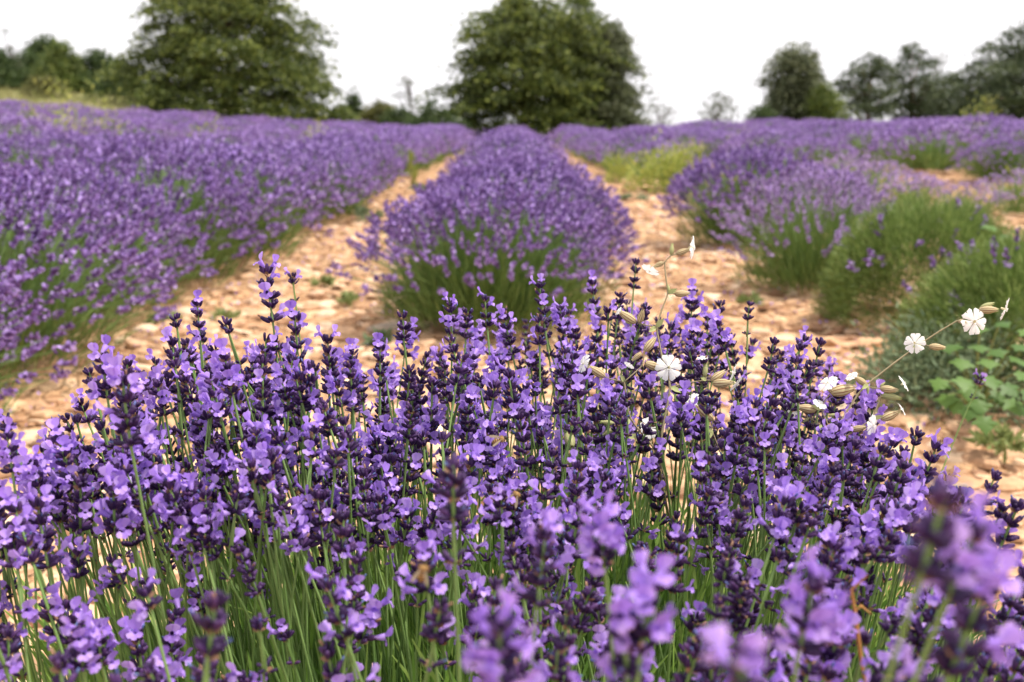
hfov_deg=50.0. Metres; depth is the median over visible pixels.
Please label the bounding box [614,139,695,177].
lavender bush
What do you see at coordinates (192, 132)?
lavender bush
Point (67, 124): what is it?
lavender bush
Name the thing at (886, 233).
lavender bush
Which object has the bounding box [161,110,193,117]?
lavender bush
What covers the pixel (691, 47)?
sky
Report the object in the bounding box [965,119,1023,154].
lavender bush
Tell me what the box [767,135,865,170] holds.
lavender bush
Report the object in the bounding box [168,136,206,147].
lavender bush
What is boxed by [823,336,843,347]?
stone
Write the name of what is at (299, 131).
lavender bush
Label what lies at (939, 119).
lavender bush
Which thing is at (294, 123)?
lavender bush
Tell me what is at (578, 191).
lavender bush
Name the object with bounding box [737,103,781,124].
shrub
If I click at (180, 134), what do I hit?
lavender bush
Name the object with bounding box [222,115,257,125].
lavender bush
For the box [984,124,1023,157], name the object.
lavender bush
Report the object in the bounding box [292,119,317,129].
lavender bush
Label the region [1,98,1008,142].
lavender
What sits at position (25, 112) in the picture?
lavender bush
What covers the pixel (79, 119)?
lavender bush
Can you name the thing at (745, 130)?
lavender bush
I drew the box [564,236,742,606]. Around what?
white campion
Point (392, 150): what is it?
lavender bush
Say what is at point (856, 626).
dry grass blade
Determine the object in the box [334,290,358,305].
weed
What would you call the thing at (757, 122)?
lavender bush
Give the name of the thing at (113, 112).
lavender bush
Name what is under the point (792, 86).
tree
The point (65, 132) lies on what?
lavender bush
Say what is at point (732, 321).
stone
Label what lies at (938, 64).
tree
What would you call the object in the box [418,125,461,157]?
lavender bush
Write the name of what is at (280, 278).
stone
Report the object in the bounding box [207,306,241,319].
weed
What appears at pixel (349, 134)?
lavender bush
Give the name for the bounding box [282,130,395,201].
lavender bush
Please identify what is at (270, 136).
lavender bush
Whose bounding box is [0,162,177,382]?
lavender bush
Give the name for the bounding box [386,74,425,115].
tree
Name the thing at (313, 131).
lavender bush
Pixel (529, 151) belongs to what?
lavender bush
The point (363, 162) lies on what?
lavender bush
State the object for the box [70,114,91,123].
lavender bush
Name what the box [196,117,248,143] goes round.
lavender bush
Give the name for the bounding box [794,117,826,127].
lavender bush
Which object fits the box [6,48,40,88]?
tree
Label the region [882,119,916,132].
lavender bush
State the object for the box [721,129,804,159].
lavender bush
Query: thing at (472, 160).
lavender bush
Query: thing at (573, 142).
lavender bush
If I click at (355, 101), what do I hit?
tree
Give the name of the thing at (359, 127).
lavender bush
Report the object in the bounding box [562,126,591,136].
lavender bush
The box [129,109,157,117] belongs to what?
lavender bush
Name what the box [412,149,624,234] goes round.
lavender bush
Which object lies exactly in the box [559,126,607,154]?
lavender bush
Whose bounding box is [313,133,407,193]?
lavender bush
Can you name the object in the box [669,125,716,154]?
lavender bush
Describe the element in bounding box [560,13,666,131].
tree
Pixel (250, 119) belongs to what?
lavender bush
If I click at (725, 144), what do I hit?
lavender bush
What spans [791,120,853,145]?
lavender bush
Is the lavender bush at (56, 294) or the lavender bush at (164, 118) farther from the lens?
the lavender bush at (164, 118)
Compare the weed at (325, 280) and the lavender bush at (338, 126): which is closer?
the weed at (325, 280)
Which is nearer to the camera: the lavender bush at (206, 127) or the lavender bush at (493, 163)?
the lavender bush at (493, 163)
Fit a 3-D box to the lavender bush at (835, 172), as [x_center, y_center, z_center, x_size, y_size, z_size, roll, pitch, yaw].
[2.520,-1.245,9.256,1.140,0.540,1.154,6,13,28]
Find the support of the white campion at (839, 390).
on the ground at (188, 296)
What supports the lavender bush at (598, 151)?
on the ground at (188, 296)
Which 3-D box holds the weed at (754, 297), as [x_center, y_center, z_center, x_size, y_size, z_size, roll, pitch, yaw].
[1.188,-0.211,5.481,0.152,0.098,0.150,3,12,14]
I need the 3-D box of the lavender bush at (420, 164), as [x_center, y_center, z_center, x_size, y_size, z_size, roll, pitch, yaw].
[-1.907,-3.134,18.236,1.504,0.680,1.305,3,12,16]
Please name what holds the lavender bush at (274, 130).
on the ground at (188, 296)
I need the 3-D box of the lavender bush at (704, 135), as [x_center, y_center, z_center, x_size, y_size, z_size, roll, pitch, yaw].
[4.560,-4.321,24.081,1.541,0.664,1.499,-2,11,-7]
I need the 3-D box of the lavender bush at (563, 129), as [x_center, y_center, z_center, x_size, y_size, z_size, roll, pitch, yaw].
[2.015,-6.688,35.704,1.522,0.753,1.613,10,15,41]
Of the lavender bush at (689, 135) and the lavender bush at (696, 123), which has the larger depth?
the lavender bush at (696, 123)
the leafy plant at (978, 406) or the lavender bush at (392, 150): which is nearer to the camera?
the leafy plant at (978, 406)
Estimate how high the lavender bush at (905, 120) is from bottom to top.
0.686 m
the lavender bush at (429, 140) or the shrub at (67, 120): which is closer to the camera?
the shrub at (67, 120)
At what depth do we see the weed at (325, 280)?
6.05 m
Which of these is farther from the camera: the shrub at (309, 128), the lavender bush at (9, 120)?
the shrub at (309, 128)
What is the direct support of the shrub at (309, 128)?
on the ground at (188, 296)
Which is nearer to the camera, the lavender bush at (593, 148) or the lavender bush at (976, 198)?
the lavender bush at (976, 198)
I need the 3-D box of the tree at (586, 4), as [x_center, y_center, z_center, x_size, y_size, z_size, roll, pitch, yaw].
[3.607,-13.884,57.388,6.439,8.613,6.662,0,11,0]
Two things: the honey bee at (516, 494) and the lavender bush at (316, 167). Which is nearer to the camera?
the honey bee at (516, 494)
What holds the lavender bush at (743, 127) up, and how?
on the ground at (188, 296)
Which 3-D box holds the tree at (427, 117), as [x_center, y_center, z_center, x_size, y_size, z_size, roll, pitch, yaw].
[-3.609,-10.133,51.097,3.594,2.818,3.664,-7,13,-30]
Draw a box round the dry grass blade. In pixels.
[850,575,870,681]
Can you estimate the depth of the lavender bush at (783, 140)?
17.16 m
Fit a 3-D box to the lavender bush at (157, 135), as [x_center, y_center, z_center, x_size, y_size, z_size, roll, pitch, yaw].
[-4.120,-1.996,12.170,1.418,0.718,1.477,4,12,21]
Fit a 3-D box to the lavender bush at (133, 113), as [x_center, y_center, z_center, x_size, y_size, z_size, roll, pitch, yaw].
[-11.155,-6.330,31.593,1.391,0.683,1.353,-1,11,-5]
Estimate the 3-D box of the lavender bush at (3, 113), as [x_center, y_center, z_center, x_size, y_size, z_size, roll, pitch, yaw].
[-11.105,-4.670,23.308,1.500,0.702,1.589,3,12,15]
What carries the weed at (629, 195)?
on the ground at (188, 296)
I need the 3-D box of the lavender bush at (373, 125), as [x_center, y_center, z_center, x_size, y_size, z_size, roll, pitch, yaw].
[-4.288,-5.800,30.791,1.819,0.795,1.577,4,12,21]
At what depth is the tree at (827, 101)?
53.45 m
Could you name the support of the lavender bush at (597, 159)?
on the ground at (188, 296)
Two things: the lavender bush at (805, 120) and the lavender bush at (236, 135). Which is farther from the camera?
the lavender bush at (805, 120)
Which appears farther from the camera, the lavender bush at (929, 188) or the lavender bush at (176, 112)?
the lavender bush at (176, 112)
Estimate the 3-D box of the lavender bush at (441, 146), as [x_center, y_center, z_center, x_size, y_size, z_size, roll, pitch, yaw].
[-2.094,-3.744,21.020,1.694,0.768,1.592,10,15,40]
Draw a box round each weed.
[145,306,183,323]
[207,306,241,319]
[308,273,337,287]
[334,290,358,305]
[347,203,384,221]
[359,325,392,346]
[407,143,419,185]
[408,182,425,190]
[619,191,649,199]
[735,289,764,304]
[837,295,1023,428]
[961,420,1023,463]
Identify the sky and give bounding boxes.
[0,0,1023,127]
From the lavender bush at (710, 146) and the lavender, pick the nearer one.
the lavender bush at (710, 146)
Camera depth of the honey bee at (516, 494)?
0.74 m
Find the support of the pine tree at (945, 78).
on the ground at (188, 296)
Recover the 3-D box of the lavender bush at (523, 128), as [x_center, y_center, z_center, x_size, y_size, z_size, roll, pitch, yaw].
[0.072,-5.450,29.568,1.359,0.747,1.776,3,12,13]
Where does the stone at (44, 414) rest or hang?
on the ground at (188, 296)
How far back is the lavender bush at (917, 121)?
22.58 m
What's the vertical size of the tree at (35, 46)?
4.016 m
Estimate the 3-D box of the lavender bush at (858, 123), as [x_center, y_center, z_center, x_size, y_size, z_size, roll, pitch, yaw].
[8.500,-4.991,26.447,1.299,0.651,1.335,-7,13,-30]
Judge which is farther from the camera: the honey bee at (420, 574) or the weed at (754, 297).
the weed at (754, 297)
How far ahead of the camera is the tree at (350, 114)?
53.44 m
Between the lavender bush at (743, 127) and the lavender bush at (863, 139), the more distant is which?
the lavender bush at (743, 127)
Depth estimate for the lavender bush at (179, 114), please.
28.64 m
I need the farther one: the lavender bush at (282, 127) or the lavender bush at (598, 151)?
the lavender bush at (282, 127)
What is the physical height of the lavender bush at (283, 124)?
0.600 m
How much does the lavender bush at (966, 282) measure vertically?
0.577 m
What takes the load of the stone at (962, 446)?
on the ground at (188, 296)
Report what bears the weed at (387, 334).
on the ground at (188, 296)
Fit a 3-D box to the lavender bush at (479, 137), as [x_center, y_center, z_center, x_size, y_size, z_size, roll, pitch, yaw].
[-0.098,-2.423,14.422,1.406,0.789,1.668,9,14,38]
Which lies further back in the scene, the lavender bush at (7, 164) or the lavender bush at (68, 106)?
the lavender bush at (68, 106)
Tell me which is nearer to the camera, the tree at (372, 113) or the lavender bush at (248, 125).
the lavender bush at (248, 125)
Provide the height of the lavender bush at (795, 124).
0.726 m
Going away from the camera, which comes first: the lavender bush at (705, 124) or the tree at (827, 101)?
the lavender bush at (705, 124)
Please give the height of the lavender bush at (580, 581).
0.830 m
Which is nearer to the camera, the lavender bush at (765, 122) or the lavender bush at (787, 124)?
the lavender bush at (787, 124)
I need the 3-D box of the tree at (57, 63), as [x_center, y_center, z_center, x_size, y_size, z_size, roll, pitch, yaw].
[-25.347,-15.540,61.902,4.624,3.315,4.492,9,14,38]
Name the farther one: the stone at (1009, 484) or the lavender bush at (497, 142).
the lavender bush at (497, 142)
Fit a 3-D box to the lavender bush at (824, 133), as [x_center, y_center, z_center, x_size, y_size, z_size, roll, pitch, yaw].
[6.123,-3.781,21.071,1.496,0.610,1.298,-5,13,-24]
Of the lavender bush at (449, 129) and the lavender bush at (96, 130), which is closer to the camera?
the lavender bush at (96, 130)
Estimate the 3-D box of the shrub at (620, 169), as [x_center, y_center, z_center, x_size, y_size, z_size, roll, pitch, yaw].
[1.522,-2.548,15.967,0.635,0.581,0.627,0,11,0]
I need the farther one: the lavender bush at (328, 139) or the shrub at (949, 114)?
the shrub at (949, 114)
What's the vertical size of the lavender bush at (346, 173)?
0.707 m
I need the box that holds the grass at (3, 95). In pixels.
[0,85,178,117]
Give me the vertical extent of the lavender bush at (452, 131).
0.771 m
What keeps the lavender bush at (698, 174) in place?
on the ground at (188, 296)
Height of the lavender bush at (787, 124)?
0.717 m
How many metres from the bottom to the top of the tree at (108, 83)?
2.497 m
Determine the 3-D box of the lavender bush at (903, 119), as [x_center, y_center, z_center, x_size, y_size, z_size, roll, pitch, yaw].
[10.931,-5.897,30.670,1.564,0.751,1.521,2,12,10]
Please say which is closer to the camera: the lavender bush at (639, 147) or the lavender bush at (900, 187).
the lavender bush at (900, 187)
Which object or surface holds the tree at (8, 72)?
on the ground at (188, 296)
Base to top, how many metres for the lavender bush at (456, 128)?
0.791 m
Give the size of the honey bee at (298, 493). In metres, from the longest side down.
0.014 x 0.008 x 0.007 m
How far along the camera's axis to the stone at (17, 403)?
3.59 m
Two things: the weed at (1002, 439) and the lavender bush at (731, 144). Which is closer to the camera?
the weed at (1002, 439)
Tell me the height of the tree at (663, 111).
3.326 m
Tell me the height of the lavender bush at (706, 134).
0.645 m
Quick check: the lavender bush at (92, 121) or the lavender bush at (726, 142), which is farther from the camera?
the lavender bush at (92, 121)
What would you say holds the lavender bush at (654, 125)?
on the ground at (188, 296)
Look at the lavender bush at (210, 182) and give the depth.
5.89 m
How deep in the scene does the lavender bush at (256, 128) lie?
26.81 m
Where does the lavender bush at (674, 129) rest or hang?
on the ground at (188, 296)
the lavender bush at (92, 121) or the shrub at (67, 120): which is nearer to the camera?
the shrub at (67, 120)
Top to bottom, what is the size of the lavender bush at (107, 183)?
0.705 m
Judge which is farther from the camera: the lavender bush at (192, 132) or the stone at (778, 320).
the lavender bush at (192, 132)
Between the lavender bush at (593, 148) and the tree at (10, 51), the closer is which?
the lavender bush at (593, 148)
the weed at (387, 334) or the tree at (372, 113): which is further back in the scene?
the tree at (372, 113)
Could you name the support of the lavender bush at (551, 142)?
on the ground at (188, 296)
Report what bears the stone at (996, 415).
on the ground at (188, 296)
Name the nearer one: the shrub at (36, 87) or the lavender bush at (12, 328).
the lavender bush at (12, 328)
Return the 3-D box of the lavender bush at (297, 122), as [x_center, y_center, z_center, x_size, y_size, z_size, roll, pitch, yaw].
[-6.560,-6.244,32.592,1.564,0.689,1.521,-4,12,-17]
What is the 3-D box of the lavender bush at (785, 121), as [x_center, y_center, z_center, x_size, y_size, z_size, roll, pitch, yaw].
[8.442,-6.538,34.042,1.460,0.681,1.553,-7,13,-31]
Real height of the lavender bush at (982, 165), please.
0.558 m
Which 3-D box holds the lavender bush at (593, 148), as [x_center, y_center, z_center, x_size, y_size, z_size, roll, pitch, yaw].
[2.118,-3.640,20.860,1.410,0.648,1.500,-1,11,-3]
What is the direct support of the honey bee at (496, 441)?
attached to the lavender bush at (580, 581)
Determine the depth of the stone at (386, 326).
4.86 m
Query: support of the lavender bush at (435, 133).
on the ground at (188, 296)
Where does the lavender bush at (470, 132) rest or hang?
on the ground at (188, 296)
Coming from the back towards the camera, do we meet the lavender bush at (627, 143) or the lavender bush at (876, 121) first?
the lavender bush at (876, 121)
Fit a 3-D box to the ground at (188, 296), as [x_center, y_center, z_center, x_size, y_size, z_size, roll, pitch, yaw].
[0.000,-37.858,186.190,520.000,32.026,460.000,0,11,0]
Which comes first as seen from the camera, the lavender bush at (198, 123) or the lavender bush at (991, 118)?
the lavender bush at (991, 118)
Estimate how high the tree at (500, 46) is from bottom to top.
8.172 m
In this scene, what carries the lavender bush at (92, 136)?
on the ground at (188, 296)
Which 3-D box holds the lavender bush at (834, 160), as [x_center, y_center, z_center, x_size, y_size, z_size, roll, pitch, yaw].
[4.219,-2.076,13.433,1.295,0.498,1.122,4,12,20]
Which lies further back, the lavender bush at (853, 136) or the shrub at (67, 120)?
the lavender bush at (853, 136)
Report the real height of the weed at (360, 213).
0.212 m
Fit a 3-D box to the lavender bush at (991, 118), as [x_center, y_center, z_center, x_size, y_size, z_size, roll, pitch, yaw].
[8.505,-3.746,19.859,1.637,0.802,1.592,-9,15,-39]
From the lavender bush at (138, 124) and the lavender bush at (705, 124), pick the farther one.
the lavender bush at (705, 124)
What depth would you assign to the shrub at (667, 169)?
13.72 m
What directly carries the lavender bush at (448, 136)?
on the ground at (188, 296)
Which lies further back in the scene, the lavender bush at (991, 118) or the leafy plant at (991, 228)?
the lavender bush at (991, 118)
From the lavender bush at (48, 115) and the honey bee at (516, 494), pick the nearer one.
the honey bee at (516, 494)
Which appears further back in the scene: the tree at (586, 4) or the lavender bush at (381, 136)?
the tree at (586, 4)
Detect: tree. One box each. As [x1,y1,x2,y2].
[0,28,25,82]
[0,48,36,88]
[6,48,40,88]
[20,29,66,59]
[22,36,95,90]
[63,0,358,124]
[67,42,119,92]
[87,58,144,95]
[324,100,360,122]
[338,83,366,119]
[358,95,396,124]
[375,104,424,126]
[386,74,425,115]
[402,93,471,127]
[412,0,654,144]
[535,0,640,126]
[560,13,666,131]
[637,98,683,125]
[689,85,740,123]
[740,37,840,121]
[797,80,860,120]
[828,50,909,121]
[873,37,946,121]
[915,69,965,119]
[918,50,953,113]
[927,19,1023,120]
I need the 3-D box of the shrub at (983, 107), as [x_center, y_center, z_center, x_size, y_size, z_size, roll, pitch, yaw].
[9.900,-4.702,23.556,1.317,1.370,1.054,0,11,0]
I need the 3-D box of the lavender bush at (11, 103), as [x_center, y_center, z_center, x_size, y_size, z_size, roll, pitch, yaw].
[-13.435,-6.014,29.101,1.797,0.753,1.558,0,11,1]
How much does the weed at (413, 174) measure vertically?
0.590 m
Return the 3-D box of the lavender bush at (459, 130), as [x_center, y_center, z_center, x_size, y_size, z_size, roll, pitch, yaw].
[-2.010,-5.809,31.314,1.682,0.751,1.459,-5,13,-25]
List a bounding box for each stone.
[1,399,26,408]
[30,409,58,419]
[82,339,101,348]
[273,277,288,280]
[366,322,431,332]
[723,317,746,325]
[771,317,786,325]
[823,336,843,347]
[857,338,886,347]
[890,414,929,426]
[948,441,981,451]
[981,476,1023,492]
[982,412,1010,419]
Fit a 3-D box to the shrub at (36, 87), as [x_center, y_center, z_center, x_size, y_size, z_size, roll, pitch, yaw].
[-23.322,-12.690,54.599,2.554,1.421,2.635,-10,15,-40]
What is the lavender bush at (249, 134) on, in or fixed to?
on the ground at (188, 296)
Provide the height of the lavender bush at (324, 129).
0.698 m
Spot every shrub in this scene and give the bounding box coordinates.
[12,77,128,142]
[17,71,72,97]
[186,116,228,137]
[303,109,327,140]
[596,146,633,183]
[614,127,713,194]
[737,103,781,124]
[941,88,999,118]
[960,90,1001,132]
[982,165,1023,201]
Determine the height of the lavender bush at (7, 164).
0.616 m
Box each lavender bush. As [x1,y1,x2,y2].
[0,100,35,118]
[0,106,20,125]
[0,107,51,123]
[0,113,67,143]
[0,115,41,132]
[0,126,121,173]
[0,130,89,213]
[0,157,18,204]
[0,158,218,325]
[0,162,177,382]
[0,251,1023,681]
[0,262,78,421]
[3,101,51,116]
[7,123,82,138]
[24,104,51,115]
[24,131,280,288]
[41,116,86,134]
[42,114,72,120]
[43,105,69,117]
[50,116,98,132]
[52,132,148,173]
[54,104,95,115]
[65,108,110,125]
[66,124,116,137]
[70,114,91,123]
[77,117,121,132]
[87,115,184,141]
[98,109,131,124]
[101,128,199,154]
[105,133,333,263]
[108,117,186,140]
[116,109,143,119]
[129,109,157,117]
[142,141,333,242]
[150,114,187,126]
[155,112,204,127]
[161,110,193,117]
[165,123,200,140]
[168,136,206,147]
[173,121,223,136]
[174,119,230,140]
[174,127,200,137]
[182,127,261,152]
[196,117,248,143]
[207,128,278,147]
[221,120,260,133]
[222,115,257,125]
[226,137,349,229]
[230,124,268,137]
[231,116,259,124]
[243,133,296,145]
[246,125,304,144]
[256,123,285,141]
[257,138,379,219]
[259,116,302,131]
[268,123,296,131]
[275,127,316,139]
[278,119,310,129]
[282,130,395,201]
[285,140,385,211]
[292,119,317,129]
[294,128,336,135]
[296,125,345,135]
[303,127,394,184]
[304,121,356,133]
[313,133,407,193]
[326,173,627,341]
[332,122,371,135]
[342,120,381,130]
[346,136,406,184]
[354,127,422,177]
[363,131,430,173]
[368,123,439,167]
[382,125,443,166]
[383,132,435,172]
[386,151,650,298]
[402,125,447,165]
[406,123,457,158]
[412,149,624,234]
[416,127,449,163]
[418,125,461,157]
[420,157,598,205]
[425,123,459,143]
[425,125,467,153]
[432,124,468,148]
[439,123,469,143]
[439,126,549,176]
[443,146,530,176]
[445,173,598,250]
[451,124,474,144]
[453,130,578,168]
[492,142,572,169]
[503,125,537,135]
[515,130,573,161]
[550,124,588,146]
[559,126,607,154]
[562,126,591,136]
[562,132,605,160]
[572,127,620,161]
[575,129,647,164]
[584,132,647,164]
[587,125,685,173]
[592,140,640,167]
[592,140,657,170]
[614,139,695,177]
[641,123,669,135]
[642,125,684,142]
[648,125,685,147]
[653,142,865,248]
[654,127,692,138]
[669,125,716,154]
[671,128,707,146]
[683,119,717,128]
[683,129,736,157]
[686,129,736,154]
[692,132,735,159]
[695,121,720,130]
[705,120,745,131]
[709,163,906,295]
[716,123,752,133]
[718,134,758,154]
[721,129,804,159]
[723,129,794,152]
[731,124,818,166]
[732,125,760,132]
[736,125,763,133]
[748,117,776,126]
[757,116,796,127]
[760,121,799,132]
[764,122,835,140]
[766,136,842,162]
[767,120,795,127]
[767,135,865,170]
[771,162,874,226]
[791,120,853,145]
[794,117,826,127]
[801,128,859,155]
[808,186,1023,336]
[814,151,909,190]
[814,158,946,221]
[824,117,861,129]
[828,130,882,156]
[831,121,907,162]
[832,121,872,128]
[851,121,876,145]
[862,121,958,166]
[865,119,890,123]
[869,119,987,170]
[871,118,913,138]
[876,223,1023,401]
[879,172,952,205]
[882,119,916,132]
[888,117,920,124]
[900,117,960,132]
[910,115,979,150]
[931,180,1017,221]
[933,112,1021,154]
[945,135,1023,178]
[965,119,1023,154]
[973,168,1023,213]
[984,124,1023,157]
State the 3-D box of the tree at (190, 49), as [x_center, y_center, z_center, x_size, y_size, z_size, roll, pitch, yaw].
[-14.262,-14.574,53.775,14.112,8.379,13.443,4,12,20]
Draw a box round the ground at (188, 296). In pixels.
[0,88,1023,647]
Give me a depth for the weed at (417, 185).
13.82 m
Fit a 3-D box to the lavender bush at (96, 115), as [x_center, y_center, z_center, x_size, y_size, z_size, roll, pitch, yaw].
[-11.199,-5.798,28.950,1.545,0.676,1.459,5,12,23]
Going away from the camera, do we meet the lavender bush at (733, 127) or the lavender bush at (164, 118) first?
the lavender bush at (164, 118)
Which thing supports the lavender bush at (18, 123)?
on the ground at (188, 296)
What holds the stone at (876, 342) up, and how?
on the ground at (188, 296)
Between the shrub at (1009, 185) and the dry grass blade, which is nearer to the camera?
the dry grass blade
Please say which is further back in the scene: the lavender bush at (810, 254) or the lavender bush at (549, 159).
the lavender bush at (549, 159)
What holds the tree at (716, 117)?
on the ground at (188, 296)
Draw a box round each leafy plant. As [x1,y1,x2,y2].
[928,321,1023,435]
[981,225,1022,248]
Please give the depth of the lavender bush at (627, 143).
17.78 m
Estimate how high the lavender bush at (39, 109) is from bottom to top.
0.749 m
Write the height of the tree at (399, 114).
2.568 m
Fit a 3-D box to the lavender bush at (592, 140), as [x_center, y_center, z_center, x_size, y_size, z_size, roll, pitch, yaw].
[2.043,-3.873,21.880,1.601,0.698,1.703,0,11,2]
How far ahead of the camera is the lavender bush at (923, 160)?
16.14 m
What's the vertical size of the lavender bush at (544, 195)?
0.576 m
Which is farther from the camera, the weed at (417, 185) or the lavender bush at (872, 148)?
the lavender bush at (872, 148)
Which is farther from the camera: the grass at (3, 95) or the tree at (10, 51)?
the tree at (10, 51)
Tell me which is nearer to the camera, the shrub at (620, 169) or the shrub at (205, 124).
the shrub at (620, 169)
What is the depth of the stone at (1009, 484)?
2.79 m
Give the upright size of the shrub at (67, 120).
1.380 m
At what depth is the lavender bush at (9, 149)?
9.31 m
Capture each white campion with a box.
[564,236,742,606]
[786,299,1008,594]
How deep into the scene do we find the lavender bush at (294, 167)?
7.94 m
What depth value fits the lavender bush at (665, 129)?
30.28 m
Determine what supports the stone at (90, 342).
on the ground at (188, 296)
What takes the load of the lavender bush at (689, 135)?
on the ground at (188, 296)
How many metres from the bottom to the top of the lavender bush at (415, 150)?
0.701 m
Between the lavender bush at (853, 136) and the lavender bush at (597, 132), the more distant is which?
the lavender bush at (597, 132)
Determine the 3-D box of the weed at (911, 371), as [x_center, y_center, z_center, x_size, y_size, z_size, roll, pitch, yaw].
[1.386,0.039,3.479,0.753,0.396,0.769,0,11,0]
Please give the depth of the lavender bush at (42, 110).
30.89 m
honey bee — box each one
[294,490,304,496]
[411,557,431,585]
[489,433,509,446]
[504,485,523,507]
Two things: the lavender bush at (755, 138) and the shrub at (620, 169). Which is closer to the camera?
the shrub at (620, 169)
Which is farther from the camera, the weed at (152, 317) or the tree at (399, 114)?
the tree at (399, 114)
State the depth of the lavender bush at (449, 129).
28.14 m
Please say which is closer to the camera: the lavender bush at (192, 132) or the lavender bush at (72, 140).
the lavender bush at (72, 140)
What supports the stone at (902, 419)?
on the ground at (188, 296)
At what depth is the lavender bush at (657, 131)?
31.37 m
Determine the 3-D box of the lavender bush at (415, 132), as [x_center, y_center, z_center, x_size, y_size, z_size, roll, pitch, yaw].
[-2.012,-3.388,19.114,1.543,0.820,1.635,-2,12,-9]
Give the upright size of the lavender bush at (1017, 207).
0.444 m
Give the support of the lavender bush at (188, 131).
on the ground at (188, 296)
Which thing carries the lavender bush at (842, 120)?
on the ground at (188, 296)
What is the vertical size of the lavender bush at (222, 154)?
0.784 m
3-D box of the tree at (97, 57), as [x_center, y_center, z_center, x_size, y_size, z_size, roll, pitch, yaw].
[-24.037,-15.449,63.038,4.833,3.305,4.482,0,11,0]
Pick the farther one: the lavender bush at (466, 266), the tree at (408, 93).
the tree at (408, 93)
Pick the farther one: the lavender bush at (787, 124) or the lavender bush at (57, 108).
the lavender bush at (57, 108)
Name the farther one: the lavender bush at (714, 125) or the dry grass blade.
the lavender bush at (714, 125)
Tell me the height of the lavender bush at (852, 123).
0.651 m
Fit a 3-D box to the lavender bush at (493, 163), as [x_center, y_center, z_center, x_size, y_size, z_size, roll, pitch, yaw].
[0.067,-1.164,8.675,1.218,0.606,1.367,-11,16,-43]

